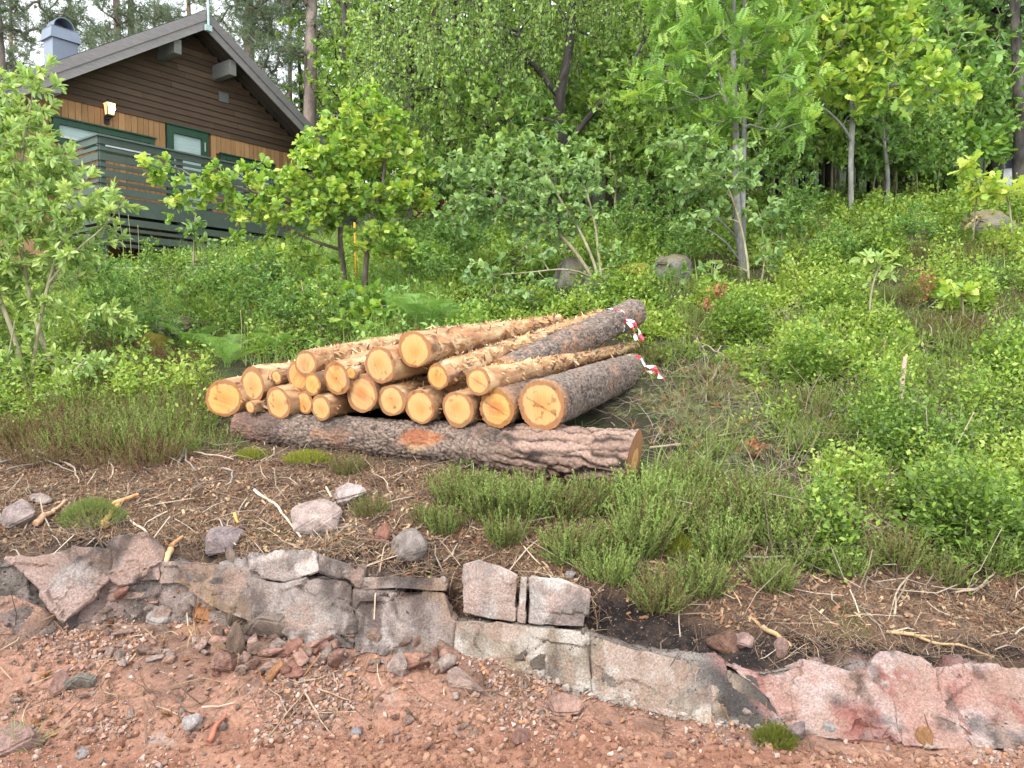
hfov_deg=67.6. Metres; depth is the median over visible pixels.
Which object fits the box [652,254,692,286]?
mossy rock
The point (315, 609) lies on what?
bedrock block
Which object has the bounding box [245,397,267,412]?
log
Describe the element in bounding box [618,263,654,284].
mossy rock
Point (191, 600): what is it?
stone
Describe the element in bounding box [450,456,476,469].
heather bush
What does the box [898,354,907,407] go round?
broken stem
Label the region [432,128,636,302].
sallow bush
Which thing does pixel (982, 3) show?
tree
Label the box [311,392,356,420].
log
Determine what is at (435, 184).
shrub
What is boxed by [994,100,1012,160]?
shrub
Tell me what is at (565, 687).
chalky rubble
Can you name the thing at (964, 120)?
shrub
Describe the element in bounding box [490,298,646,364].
log
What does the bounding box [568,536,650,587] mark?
heather bush
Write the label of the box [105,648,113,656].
stone
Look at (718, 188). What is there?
sallow bush
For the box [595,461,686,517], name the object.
heather bush
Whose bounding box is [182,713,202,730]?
stone
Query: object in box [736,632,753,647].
stone
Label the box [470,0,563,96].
shrub
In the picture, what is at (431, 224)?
shrub
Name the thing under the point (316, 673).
stone
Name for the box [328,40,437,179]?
shrub
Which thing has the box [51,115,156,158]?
window
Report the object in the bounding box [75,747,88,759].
stone
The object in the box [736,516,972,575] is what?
dead branch
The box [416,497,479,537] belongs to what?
heather bush
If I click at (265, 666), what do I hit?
stone
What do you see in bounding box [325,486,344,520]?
root
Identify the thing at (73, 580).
bedrock block
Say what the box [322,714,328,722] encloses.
stone
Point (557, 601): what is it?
bedrock block
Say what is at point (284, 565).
bedrock block
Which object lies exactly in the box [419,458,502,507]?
heather bush
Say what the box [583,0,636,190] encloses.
shrub
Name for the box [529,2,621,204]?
shrub
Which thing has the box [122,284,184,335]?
shrub
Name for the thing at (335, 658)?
stone
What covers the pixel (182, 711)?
stone
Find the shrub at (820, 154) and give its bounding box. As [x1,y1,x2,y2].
[780,77,859,197]
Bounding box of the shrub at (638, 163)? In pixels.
[597,58,704,231]
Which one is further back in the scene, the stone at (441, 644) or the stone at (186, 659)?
the stone at (441, 644)
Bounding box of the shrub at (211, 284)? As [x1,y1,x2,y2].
[191,253,233,294]
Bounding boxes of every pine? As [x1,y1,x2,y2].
[0,0,99,79]
[1,1,38,73]
[35,0,89,58]
[38,0,181,64]
[72,0,169,51]
[139,0,233,36]
[192,0,302,89]
[196,0,396,217]
[267,0,321,122]
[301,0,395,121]
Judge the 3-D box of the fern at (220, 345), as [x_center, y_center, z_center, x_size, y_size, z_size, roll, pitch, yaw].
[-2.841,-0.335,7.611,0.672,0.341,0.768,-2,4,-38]
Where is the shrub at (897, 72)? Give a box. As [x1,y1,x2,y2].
[856,48,963,201]
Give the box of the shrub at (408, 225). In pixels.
[383,200,437,288]
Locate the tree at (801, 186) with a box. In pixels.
[800,41,850,194]
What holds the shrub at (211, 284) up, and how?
on the ground at (652, 629)
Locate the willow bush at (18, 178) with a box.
[0,53,148,403]
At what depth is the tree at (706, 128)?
14.14 m
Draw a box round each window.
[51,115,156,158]
[219,152,275,198]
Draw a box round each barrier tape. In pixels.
[602,308,643,340]
[634,355,662,378]
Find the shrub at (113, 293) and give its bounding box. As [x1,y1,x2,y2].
[77,257,145,328]
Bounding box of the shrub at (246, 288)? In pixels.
[213,249,276,317]
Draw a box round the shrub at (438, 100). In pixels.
[409,59,493,214]
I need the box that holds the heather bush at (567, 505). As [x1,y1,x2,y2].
[529,478,602,523]
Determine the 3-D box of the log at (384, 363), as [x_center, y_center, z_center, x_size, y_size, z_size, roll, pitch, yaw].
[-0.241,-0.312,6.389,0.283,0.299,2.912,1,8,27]
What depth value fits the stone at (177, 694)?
3.31 m
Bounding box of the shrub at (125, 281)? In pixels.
[107,261,138,293]
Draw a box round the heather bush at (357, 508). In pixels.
[348,490,392,518]
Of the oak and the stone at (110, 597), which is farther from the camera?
the oak
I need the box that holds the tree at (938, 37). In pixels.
[868,12,963,193]
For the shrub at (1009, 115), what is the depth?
14.34 m
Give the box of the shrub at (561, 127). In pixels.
[477,77,589,235]
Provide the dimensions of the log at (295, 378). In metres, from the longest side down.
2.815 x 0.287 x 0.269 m
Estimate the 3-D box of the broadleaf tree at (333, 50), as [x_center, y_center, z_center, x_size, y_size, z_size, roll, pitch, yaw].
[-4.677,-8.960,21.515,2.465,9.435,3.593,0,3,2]
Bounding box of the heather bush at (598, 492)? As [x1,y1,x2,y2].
[556,468,628,517]
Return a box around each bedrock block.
[0,595,52,649]
[4,545,112,622]
[75,623,167,633]
[106,531,166,586]
[159,561,252,621]
[246,577,358,648]
[247,549,318,581]
[318,554,366,588]
[352,588,456,656]
[361,576,448,590]
[454,621,591,692]
[462,560,518,621]
[517,577,526,623]
[528,575,590,625]
[590,637,711,723]
[711,670,785,730]
[725,659,901,743]
[862,651,948,749]
[935,662,1023,750]
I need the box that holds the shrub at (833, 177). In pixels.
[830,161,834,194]
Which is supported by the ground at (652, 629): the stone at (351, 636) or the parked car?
the parked car
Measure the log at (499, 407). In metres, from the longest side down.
3.012 x 0.268 x 0.260 m
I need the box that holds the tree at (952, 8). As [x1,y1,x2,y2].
[878,0,1023,191]
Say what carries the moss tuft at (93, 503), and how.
on the ground at (652, 629)
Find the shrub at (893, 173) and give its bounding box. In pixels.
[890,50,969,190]
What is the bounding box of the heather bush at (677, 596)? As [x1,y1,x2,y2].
[617,558,703,614]
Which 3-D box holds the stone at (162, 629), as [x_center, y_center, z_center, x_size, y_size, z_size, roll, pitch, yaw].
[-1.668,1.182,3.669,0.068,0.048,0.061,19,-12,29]
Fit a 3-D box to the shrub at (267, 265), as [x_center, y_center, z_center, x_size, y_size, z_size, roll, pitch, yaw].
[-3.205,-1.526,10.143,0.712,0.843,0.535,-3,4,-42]
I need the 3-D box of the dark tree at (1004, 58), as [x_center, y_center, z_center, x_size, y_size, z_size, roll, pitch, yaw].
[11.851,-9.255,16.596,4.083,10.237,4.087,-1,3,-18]
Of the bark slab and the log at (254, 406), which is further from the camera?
the log at (254, 406)
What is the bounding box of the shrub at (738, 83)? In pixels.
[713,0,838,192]
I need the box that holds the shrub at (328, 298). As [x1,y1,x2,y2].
[288,263,345,337]
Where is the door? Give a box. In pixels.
[165,122,209,210]
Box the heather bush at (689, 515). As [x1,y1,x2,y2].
[625,482,721,540]
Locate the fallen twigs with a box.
[0,344,1023,659]
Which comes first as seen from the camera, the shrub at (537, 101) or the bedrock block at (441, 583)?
the bedrock block at (441, 583)
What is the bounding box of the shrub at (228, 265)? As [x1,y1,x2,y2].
[221,253,242,283]
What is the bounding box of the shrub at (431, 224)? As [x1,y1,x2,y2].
[405,186,454,243]
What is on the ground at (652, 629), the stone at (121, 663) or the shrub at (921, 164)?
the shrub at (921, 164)
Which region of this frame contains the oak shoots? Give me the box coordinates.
[268,270,405,336]
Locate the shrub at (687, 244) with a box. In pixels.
[661,206,716,259]
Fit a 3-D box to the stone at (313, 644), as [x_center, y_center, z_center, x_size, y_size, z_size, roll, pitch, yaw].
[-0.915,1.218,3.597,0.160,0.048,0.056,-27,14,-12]
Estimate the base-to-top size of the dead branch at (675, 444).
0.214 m
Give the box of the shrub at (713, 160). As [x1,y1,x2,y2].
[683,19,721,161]
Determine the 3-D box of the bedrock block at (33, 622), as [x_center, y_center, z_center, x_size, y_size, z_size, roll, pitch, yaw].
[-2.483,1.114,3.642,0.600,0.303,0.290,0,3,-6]
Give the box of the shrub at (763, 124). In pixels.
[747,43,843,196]
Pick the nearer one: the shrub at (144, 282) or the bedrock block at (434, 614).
the bedrock block at (434, 614)
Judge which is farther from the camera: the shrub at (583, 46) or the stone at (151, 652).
the shrub at (583, 46)
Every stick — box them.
[511,532,550,576]
[886,630,993,658]
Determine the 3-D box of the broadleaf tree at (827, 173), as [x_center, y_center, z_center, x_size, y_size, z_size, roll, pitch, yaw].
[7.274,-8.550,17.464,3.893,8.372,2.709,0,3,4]
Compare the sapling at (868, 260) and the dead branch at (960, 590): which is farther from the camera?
the sapling at (868, 260)
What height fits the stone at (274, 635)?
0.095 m
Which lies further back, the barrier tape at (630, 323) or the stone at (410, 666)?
the barrier tape at (630, 323)
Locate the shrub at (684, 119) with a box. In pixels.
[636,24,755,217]
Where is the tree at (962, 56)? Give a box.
[880,4,979,192]
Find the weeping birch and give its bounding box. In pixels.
[336,0,698,236]
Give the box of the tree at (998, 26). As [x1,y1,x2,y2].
[943,0,1023,118]
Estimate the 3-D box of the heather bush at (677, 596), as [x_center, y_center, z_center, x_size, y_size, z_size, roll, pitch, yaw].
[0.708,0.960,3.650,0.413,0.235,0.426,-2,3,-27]
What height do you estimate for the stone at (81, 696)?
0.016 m
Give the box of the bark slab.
[206,713,226,743]
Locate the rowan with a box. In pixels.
[616,0,836,272]
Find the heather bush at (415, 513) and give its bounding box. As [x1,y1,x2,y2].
[407,501,445,524]
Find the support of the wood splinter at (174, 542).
on the rock ledge
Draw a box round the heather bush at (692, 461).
[656,450,735,493]
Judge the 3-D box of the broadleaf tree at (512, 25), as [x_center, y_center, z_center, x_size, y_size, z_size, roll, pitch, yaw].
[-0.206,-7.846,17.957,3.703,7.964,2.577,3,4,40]
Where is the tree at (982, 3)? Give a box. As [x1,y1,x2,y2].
[890,0,993,76]
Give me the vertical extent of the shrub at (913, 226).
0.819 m
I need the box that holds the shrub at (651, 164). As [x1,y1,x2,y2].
[629,93,731,213]
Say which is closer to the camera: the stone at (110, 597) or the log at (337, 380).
the stone at (110, 597)
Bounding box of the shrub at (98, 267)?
[51,218,124,299]
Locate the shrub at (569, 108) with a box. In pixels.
[544,56,615,218]
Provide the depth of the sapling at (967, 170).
9.75 m
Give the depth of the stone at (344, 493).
4.28 m
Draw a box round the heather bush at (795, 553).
[754,521,844,571]
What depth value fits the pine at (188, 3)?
38.40 m
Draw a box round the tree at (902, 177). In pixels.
[901,3,962,191]
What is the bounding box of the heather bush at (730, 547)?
[682,505,758,564]
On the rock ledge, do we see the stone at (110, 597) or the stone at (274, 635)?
the stone at (110, 597)
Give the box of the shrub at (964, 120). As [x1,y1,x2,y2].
[948,79,986,140]
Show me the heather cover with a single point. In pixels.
(66, 427)
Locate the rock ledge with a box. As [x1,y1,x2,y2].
[0,543,1023,746]
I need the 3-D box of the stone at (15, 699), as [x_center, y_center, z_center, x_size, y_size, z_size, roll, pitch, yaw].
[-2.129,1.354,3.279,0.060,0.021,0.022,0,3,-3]
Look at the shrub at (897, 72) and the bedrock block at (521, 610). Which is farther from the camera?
the shrub at (897, 72)
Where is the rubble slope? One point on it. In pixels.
(638, 726)
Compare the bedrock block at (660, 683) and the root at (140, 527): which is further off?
the root at (140, 527)
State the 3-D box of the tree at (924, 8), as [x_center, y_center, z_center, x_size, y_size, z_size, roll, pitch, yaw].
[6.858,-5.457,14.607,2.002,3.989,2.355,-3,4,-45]
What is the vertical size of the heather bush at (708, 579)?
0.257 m
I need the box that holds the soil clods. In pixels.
[0,705,1023,767]
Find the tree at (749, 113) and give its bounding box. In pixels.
[704,33,764,199]
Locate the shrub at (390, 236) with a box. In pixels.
[372,213,406,268]
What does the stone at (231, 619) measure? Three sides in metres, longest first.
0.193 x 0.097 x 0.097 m
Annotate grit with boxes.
[0,519,1023,741]
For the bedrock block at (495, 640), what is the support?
on the rock ledge
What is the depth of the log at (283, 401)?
5.37 m
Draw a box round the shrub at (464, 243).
[428,189,497,264]
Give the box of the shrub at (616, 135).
[574,50,662,223]
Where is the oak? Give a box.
[773,0,982,212]
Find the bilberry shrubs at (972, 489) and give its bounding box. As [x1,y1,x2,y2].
[0,169,1023,594]
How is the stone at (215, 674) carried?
on the rubble slope
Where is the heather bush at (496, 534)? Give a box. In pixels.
[478,506,538,548]
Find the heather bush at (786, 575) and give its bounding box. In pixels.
[735,548,808,594]
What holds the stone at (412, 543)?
on the ground at (652, 629)
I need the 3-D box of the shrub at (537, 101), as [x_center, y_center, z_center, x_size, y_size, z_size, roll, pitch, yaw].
[0.093,-4.503,14.416,2.800,3.315,2.102,-2,4,-32]
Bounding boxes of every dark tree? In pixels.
[927,0,1023,151]
[940,0,1023,188]
[966,0,1023,160]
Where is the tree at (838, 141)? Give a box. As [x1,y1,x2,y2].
[770,27,894,195]
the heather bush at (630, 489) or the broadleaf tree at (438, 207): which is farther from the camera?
the broadleaf tree at (438, 207)
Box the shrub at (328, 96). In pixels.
[315,56,426,220]
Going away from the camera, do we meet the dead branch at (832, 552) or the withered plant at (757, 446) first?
the dead branch at (832, 552)
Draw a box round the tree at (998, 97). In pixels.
[955,23,1023,179]
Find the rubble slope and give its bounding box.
[0,621,1023,759]
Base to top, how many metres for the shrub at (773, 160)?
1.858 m
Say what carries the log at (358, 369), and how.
on the log at (363, 394)
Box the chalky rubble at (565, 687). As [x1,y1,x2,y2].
[527,668,767,729]
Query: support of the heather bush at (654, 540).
on the ground at (652, 629)
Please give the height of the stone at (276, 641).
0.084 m
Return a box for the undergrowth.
[77,200,689,357]
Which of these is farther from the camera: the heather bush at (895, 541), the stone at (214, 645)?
the heather bush at (895, 541)
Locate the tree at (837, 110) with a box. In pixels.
[768,39,848,186]
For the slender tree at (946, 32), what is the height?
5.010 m
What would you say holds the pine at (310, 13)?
on the ground at (652, 629)
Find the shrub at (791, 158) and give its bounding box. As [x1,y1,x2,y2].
[757,85,827,192]
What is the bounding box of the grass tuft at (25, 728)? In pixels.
[0,714,65,758]
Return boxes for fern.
[161,321,226,348]
[187,333,266,367]
[243,329,302,349]
[354,298,408,321]
[384,293,463,326]
[421,306,480,325]
[654,266,691,284]
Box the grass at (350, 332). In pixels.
[0,182,1023,512]
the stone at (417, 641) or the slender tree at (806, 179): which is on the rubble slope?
the stone at (417, 641)
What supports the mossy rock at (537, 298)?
on the ground at (652, 629)
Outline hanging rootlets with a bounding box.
[0,506,1023,678]
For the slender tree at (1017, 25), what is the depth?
14.66 m
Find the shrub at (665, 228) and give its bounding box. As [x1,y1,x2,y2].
[643,193,687,247]
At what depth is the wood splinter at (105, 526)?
4.11 m
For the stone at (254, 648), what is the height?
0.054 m
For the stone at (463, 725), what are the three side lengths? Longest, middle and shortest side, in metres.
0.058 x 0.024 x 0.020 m
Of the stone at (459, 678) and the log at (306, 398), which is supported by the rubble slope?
the stone at (459, 678)
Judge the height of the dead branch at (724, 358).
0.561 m
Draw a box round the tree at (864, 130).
[776,36,892,193]
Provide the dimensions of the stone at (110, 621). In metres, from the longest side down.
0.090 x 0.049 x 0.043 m
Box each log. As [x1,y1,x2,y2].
[205,376,263,416]
[230,411,642,489]
[241,359,294,400]
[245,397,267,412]
[267,383,312,418]
[271,367,288,384]
[287,349,369,391]
[295,332,404,375]
[298,390,315,413]
[305,370,349,395]
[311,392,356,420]
[324,356,371,394]
[346,361,365,378]
[347,372,427,412]
[365,342,431,383]
[378,375,429,415]
[395,313,563,368]
[405,378,467,423]
[428,309,601,389]
[442,387,483,427]
[466,340,639,395]
[479,357,614,427]
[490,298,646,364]
[518,353,647,430]
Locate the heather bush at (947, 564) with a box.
[908,545,981,587]
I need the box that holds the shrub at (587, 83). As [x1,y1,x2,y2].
[566,24,651,200]
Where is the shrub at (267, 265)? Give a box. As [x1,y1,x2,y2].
[240,236,291,286]
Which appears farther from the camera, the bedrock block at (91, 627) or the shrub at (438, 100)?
the shrub at (438, 100)
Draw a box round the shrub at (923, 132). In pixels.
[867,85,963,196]
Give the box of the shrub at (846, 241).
[807,212,859,270]
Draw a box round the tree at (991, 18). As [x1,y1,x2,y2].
[961,15,1023,188]
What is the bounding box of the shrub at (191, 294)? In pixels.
[160,249,213,314]
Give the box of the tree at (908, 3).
[841,0,924,198]
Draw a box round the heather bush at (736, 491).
[698,469,812,531]
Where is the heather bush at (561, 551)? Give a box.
[529,512,614,567]
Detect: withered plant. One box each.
[699,297,714,317]
[707,282,727,306]
[744,437,769,462]
[905,267,936,301]
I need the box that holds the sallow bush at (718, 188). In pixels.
[645,123,793,287]
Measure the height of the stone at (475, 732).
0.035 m
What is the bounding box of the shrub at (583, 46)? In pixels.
[476,9,590,169]
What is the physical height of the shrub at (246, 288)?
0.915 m
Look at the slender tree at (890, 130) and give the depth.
12.39 m
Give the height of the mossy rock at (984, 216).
0.561 m
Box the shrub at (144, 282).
[127,236,170,302]
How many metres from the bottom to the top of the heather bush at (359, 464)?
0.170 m
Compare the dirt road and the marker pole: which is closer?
the dirt road
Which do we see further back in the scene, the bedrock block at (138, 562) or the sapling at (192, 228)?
the sapling at (192, 228)
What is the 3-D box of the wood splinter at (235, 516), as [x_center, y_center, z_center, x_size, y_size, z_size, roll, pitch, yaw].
[-1.518,0.735,4.205,0.021,0.048,0.076,-2,3,-28]
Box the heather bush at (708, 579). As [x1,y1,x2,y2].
[658,544,746,598]
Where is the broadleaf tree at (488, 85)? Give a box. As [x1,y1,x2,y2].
[436,28,561,227]
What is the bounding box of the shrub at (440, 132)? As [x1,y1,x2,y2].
[414,67,516,222]
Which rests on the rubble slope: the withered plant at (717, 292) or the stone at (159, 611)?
the stone at (159, 611)
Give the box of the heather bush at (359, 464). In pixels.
[325,450,372,477]
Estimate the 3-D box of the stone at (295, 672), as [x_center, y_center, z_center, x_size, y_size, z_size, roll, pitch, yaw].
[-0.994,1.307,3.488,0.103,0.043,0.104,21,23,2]
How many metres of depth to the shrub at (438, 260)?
8.89 m
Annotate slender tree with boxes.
[737,14,789,205]
[767,18,807,192]
[805,21,813,187]
[818,163,822,194]
[848,109,924,201]
[940,0,980,176]
[977,0,1023,185]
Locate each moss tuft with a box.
[52,496,129,528]
[233,447,273,460]
[281,448,333,464]
[663,532,698,561]
[750,721,802,752]
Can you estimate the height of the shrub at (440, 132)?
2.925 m
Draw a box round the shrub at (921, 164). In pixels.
[878,92,967,192]
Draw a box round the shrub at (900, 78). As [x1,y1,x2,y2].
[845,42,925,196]
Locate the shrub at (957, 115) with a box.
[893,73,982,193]
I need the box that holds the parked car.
[964,157,1012,191]
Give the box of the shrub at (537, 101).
[437,53,569,219]
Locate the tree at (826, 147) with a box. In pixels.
[787,8,851,193]
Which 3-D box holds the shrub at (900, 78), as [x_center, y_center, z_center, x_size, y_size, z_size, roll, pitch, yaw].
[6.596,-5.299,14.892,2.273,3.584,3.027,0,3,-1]
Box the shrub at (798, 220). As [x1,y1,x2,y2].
[751,181,817,247]
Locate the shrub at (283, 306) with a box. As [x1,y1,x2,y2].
[252,268,308,330]
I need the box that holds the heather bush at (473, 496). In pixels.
[445,468,539,520]
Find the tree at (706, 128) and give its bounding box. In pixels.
[657,54,754,211]
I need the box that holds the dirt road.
[0,722,1023,767]
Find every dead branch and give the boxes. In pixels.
[0,448,77,471]
[28,447,79,482]
[178,418,249,470]
[193,451,233,459]
[221,467,233,485]
[650,413,771,448]
[695,335,768,390]
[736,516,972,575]
[841,488,953,558]
[888,564,917,619]
[931,546,1023,592]
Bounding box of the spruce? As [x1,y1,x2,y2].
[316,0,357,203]
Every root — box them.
[126,515,146,531]
[202,702,233,707]
[253,488,301,537]
[268,670,350,736]
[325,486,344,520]
[367,518,428,618]
[761,625,791,646]
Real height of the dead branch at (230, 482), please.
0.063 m
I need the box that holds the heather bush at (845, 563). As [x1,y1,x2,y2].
[814,539,883,579]
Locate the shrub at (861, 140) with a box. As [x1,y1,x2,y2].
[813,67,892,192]
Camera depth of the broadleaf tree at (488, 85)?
12.32 m
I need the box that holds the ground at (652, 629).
[0,139,1023,664]
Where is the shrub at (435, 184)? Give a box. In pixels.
[390,102,475,218]
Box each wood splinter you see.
[32,500,65,525]
[100,503,119,528]
[112,493,138,504]
[164,547,173,560]
[168,536,183,547]
[233,512,237,522]
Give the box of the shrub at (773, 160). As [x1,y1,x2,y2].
[726,114,818,206]
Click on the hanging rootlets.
(451, 583)
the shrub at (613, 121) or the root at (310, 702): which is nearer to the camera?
the root at (310, 702)
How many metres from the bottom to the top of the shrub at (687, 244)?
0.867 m
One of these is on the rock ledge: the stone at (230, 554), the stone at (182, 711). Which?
the stone at (230, 554)
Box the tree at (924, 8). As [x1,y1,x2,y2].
[842,0,944,189]
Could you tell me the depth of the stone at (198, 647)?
3.54 m
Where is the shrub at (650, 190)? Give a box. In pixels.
[625,136,708,223]
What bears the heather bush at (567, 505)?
on the ground at (652, 629)
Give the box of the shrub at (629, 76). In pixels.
[577,0,702,199]
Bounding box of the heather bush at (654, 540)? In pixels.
[589,490,689,559]
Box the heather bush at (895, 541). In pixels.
[854,519,936,574]
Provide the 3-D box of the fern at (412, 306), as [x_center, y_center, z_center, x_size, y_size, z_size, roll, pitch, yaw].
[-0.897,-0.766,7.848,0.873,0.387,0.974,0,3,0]
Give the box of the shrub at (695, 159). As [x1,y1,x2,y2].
[678,138,731,232]
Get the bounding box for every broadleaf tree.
[275,0,395,177]
[277,0,331,137]
[305,0,373,224]
[331,0,435,230]
[344,0,457,225]
[384,0,488,220]
[420,0,509,217]
[436,0,566,207]
[454,17,510,197]
[489,0,602,203]
[552,1,602,202]
[553,0,640,210]
[598,2,674,206]
[629,0,710,205]
[713,0,778,194]
[729,6,909,192]
[758,152,763,185]
[825,158,830,190]
[866,1,902,193]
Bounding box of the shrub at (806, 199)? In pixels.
[774,152,831,238]
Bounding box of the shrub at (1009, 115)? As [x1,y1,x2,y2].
[927,54,1023,157]
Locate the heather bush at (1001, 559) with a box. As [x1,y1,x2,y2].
[937,522,1023,577]
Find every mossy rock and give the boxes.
[134,332,174,355]
[145,315,215,341]
[496,290,544,314]
[552,256,598,294]
[576,274,623,298]
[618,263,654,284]
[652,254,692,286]
[959,209,1018,236]
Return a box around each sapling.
[34,349,111,414]
[134,77,450,294]
[175,216,217,274]
[803,346,842,377]
[849,247,901,331]
[884,116,1018,195]
[934,279,979,315]
[947,149,990,245]
[970,170,1023,235]
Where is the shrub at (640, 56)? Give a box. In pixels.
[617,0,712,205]
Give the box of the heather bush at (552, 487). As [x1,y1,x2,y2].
[475,466,571,520]
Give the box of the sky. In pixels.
[1,0,628,182]
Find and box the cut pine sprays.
[591,326,857,511]
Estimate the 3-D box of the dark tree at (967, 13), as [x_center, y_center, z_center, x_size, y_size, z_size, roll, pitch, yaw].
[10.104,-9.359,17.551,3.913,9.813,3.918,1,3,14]
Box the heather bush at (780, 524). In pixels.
[722,487,834,553]
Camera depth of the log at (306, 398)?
5.36 m
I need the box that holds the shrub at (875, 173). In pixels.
[833,107,913,196]
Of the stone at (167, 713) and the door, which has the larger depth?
the door
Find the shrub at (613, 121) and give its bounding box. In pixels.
[576,43,678,211]
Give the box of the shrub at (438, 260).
[414,225,463,296]
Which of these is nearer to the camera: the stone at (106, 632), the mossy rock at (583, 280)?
the stone at (106, 632)
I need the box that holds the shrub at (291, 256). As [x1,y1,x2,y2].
[282,238,318,310]
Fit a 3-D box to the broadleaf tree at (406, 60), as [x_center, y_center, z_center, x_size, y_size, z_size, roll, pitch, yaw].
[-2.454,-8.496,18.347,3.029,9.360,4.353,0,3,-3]
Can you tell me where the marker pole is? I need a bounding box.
[353,222,357,279]
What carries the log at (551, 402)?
on the bearer log at (561, 450)
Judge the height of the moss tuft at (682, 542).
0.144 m
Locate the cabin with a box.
[0,0,357,262]
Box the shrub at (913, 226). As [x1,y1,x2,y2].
[885,192,942,251]
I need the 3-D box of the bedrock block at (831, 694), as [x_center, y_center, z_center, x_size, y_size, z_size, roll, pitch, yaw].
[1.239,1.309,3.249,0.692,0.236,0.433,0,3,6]
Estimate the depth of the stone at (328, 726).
3.16 m
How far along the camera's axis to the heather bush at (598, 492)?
4.26 m
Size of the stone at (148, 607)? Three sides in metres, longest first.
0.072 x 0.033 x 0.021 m
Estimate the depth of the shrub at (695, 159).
12.15 m
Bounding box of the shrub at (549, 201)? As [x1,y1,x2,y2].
[522,0,590,205]
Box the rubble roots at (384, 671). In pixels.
[0,594,1023,758]
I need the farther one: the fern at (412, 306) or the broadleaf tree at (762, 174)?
the broadleaf tree at (762, 174)
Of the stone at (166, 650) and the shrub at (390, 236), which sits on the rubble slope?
the stone at (166, 650)
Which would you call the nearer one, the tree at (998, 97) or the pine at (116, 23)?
the tree at (998, 97)
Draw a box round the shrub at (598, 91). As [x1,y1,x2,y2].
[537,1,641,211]
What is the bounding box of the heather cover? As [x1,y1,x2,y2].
[0,199,1023,539]
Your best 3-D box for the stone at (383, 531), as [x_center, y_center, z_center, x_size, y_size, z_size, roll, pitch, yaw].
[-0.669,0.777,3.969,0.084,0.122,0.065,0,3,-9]
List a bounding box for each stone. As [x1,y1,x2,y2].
[0,499,34,527]
[0,720,47,756]
[9,697,22,702]
[29,493,52,504]
[30,718,39,724]
[38,670,51,677]
[48,670,68,696]
[63,673,96,688]
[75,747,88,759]
[76,694,89,697]
[98,609,107,613]
[98,646,112,651]
[101,614,107,619]
[102,629,109,635]
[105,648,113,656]
[106,592,145,600]
[106,618,113,626]
[111,628,134,635]
[113,586,128,598]
[114,649,125,660]
[116,659,126,666]
[119,640,126,647]
[127,709,133,717]
[136,644,151,654]
[144,603,154,610]
[145,605,170,624]
[145,654,163,661]
[146,650,156,653]
[148,637,155,644]
[153,606,170,617]
[157,624,170,635]
[161,711,172,716]
[162,654,175,662]
[163,648,169,654]
[165,650,174,656]
[173,691,181,697]
[174,602,191,616]
[179,707,185,715]
[182,657,189,661]
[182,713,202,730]
[185,596,196,606]
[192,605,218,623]
[194,638,208,652]
[195,723,203,730]
[201,649,208,655]
[204,526,243,555]
[208,635,226,643]
[210,649,232,672]
[211,642,225,655]
[212,626,224,635]
[212,671,219,677]
[218,721,228,730]
[224,658,236,672]
[225,545,237,561]
[226,621,245,658]
[227,602,239,625]
[236,664,246,669]
[239,667,245,675]
[242,650,251,662]
[243,612,285,636]
[244,658,260,669]
[247,633,257,643]
[247,641,267,654]
[257,647,284,656]
[257,661,272,671]
[265,661,284,682]
[268,633,282,642]
[270,637,285,647]
[276,638,302,657]
[278,665,292,675]
[285,660,304,678]
[291,499,341,534]
[292,645,302,654]
[292,648,308,665]
[303,646,312,656]
[305,635,333,647]
[309,655,318,663]
[312,647,319,653]
[313,670,319,676]
[317,640,328,652]
[318,643,332,661]
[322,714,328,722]
[323,723,330,729]
[327,648,344,667]
[329,639,339,649]
[333,482,366,505]
[341,658,352,666]
[342,634,354,637]
[346,652,351,658]
[351,727,360,735]
[365,628,381,643]
[365,668,376,671]
[374,658,380,667]
[375,523,390,542]
[387,651,407,676]
[391,528,427,560]
[392,730,400,734]
[400,637,411,646]
[403,715,413,724]
[405,734,412,740]
[407,661,429,670]
[413,636,420,646]
[420,653,430,658]
[424,742,430,749]
[427,656,437,663]
[431,648,437,656]
[433,661,439,671]
[436,653,456,669]
[437,639,453,656]
[439,646,459,660]
[440,667,446,673]
[447,666,493,698]
[452,692,459,699]
[452,729,460,737]
[457,721,468,729]
[466,729,478,738]
[512,728,529,743]
[545,692,583,716]
[565,571,575,577]
[588,695,597,698]
[664,752,672,757]
[697,737,705,742]
[705,629,737,653]
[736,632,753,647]
[742,708,751,715]
[774,637,788,657]
[787,721,804,739]
[823,722,836,731]
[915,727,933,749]
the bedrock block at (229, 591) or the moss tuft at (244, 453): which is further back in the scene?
the moss tuft at (244, 453)
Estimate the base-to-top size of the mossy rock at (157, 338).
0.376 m
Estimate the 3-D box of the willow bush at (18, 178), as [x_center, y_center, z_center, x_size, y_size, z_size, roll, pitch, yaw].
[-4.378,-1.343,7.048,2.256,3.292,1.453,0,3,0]
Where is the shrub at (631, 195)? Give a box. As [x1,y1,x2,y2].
[595,175,663,250]
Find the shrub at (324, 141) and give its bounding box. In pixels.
[308,131,385,230]
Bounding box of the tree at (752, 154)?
[714,26,784,195]
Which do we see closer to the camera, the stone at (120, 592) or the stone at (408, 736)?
the stone at (408, 736)

